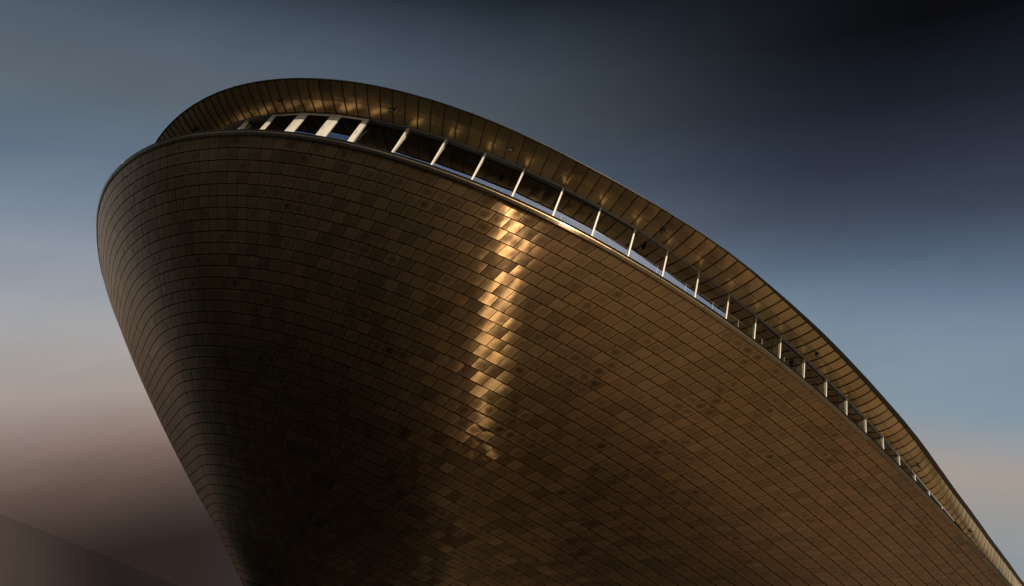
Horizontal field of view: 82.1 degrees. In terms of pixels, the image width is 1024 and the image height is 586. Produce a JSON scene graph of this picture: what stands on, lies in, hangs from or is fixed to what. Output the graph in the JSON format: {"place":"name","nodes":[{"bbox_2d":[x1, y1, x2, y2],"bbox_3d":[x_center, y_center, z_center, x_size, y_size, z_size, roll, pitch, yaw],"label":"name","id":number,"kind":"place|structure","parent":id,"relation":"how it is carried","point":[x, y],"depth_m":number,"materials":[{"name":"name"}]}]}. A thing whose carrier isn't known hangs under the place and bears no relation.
{"place":"outdoors","nodes":[
{"label":"outdoors","id":0,"kind":"place"},
{"bbox_2d":[0,514,177,585],"bbox_3d":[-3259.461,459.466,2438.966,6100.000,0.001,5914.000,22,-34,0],"label":"hill","id":1,"kind":"structure","parent":0,"point":[31,556],"depth_m":57.04,"materials":[{"name":"soil"}]},
{"bbox_2d":[0,0,1023,585],"label":"sky","id":2,"kind":"structure","parent":0,"point":[864,159],"materials":[{"name":"blue"}]},
{"bbox_2d":[96,78,1023,585],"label":"museum building","id":3,"kind":"structure","parent":0,"point":[378,336],"depth_m":27.68,"materials":[{"name":"brown metal"}]},
{"bbox_2d":[224,119,249,128],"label":"window","id":4,"kind":"structure","parent":3,"relation":"in","point":[246,121],"depth_m":27.97,"materials":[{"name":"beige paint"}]},
{"bbox_2d":[243,114,273,128],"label":"window","id":5,"kind":"structure","parent":3,"relation":"in","point":[254,125],"depth_m":27.39,"materials":[{"name":"glass"}]},
{"bbox_2d":[261,113,303,130],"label":"window","id":6,"kind":"structure","parent":3,"relation":"in","point":[281,122],"depth_m":26.32,"materials":[{"name":"black glass"}]},
{"bbox_2d":[290,113,336,135],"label":"window","id":7,"kind":"structure","parent":3,"relation":"in","point":[309,123],"depth_m":25.60,"materials":[{"name":"glass"}]},
{"bbox_2d":[321,114,368,141],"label":"window","id":8,"kind":"structure","parent":3,"relation":"in","point":[342,127],"depth_m":25.08,"materials":[{"name":"glass"}]},
{"bbox_2d":[355,119,409,152],"bbox_3d":[-5.529,-6.454,24.658,1.819,2.035,0.185,15,-35,11],"label":"window","id":9,"kind":"structure","parent":3,"relation":"in","point":[386,138],"depth_m":24.80,"materials":[{"name":"black glass"}]},
{"bbox_2d":[394,127,447,164],"bbox_3d":[-3.848,-5.964,24.399,1.727,2.035,0.185,18,-34,6],"label":"window","id":10,"kind":"structure","parent":3,"relation":"in","point":[416,146],"depth_m":24.52,"materials":[{"name":"glass"}]},
{"bbox_2d":[433,139,486,179],"bbox_3d":[-2.206,-5.394,24.269,1.760,2.035,0.185,20,-34,3],"label":"window","id":11,"kind":"structure","parent":3,"relation":"in","point":[455,159],"depth_m":24.38,"materials":[{"name":"glass"}]},
{"bbox_2d":[473,153,524,196],"bbox_3d":[-0.569,-4.751,24.244,1.760,2.035,0.185,23,-34,-1],"label":"window","id":12,"kind":"structure","parent":3,"relation":"in","point":[494,174],"depth_m":24.35,"materials":[{"name":"black glass"}]},
{"bbox_2d":[513,169,564,215],"bbox_3d":[1.067,-4.030,24.326,1.821,2.035,0.185,25,-34,-4],"label":"window","id":13,"kind":"structure","parent":3,"relation":"in","point":[530,190],"depth_m":24.43,"materials":[{"name":"black glass"}]},
{"bbox_2d":[554,188,601,235],"bbox_3d":[2.702,-3.258,24.478,1.803,2.032,0.150,26,-34,-6],"label":"window","id":14,"kind":"structure","parent":3,"relation":"in","point":[571,210],"depth_m":24.58,"materials":[{"name":"black glass"}]},
{"bbox_2d":[593,208,635,255],"bbox_3d":[4.272,-2.446,24.701,1.754,2.009,0.150,28,-34,-9],"label":"window","id":15,"kind":"structure","parent":3,"relation":"in","point":[608,229],"depth_m":24.78,"materials":[{"name":"glass"}]},
{"bbox_2d":[629,229,668,276],"bbox_3d":[5.781,-1.599,24.978,1.745,1.954,0.150,29,-35,-11],"label":"window","id":16,"kind":"structure","parent":3,"relation":"in","point":[645,250],"depth_m":25.02,"materials":[{"name":"glass"}]},
{"bbox_2d":[663,250,699,297],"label":"window","id":17,"kind":"structure","parent":3,"relation":"in","point":[679,272],"depth_m":25.31,"materials":[{"name":"clear glass"}]},
{"bbox_2d":[696,272,729,318],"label":"window","id":18,"kind":"structure","parent":3,"relation":"in","point":[709,293],"depth_m":25.69,"materials":[{"name":"glass"}]},
{"bbox_2d":[727,294,756,338],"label":"window","id":19,"kind":"structure","parent":3,"relation":"in","point":[738,313],"depth_m":26.19,"materials":[{"name":"glass"}]},
{"bbox_2d":[755,316,781,357],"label":"window","id":20,"kind":"structure","parent":3,"relation":"in","point":[764,335],"depth_m":26.66,"materials":[{"name":"glass"}]},
{"bbox_2d":[780,337,804,377],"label":"window","id":21,"kind":"structure","parent":3,"relation":"in","point":[790,357],"depth_m":27.17,"materials":[{"name":"glass"}]},
{"bbox_2d":[805,358,826,396],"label":"window","id":22,"kind":"structure","parent":3,"relation":"in","point":[811,375],"depth_m":27.71,"materials":[{"name":"clear glass"}]},
{"bbox_2d":[827,379,846,414],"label":"window","id":23,"kind":"structure","parent":3,"relation":"in","point":[833,393],"depth_m":28.27,"materials":[{"name":"glass"}]},
{"bbox_2d":[847,399,866,432],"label":"window","id":24,"kind":"structure","parent":3,"relation":"in","point":[852,411],"depth_m":28.85,"materials":[{"name":"clear glass"}]},
{"bbox_2d":[866,419,883,448],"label":"window","id":25,"kind":"structure","parent":3,"relation":"in","point":[872,431],"depth_m":29.46,"materials":[{"name":"glass"}]},
{"bbox_2d":[884,438,899,464],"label":"window","id":26,"kind":"structure","parent":3,"relation":"in","point":[888,448],"depth_m":30.07,"materials":[{"name":"clear glass"}]},
{"bbox_2d":[900,457,915,480],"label":"window","id":27,"kind":"structure","parent":3,"relation":"in","point":[902,463],"depth_m":30.70,"materials":[{"name":"glass"}]},
{"bbox_2d":[916,476,929,494],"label":"window","id":28,"kind":"structure","parent":3,"relation":"in","point":[918,480],"depth_m":31.32,"materials":[{"name":"black glass"}]},
{"bbox_2d":[930,492,942,508],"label":"window","id":29,"kind":"structure","parent":3,"relation":"in","point":[931,495],"depth_m":31.94,"materials":[{"name":"glass"}]}
]}

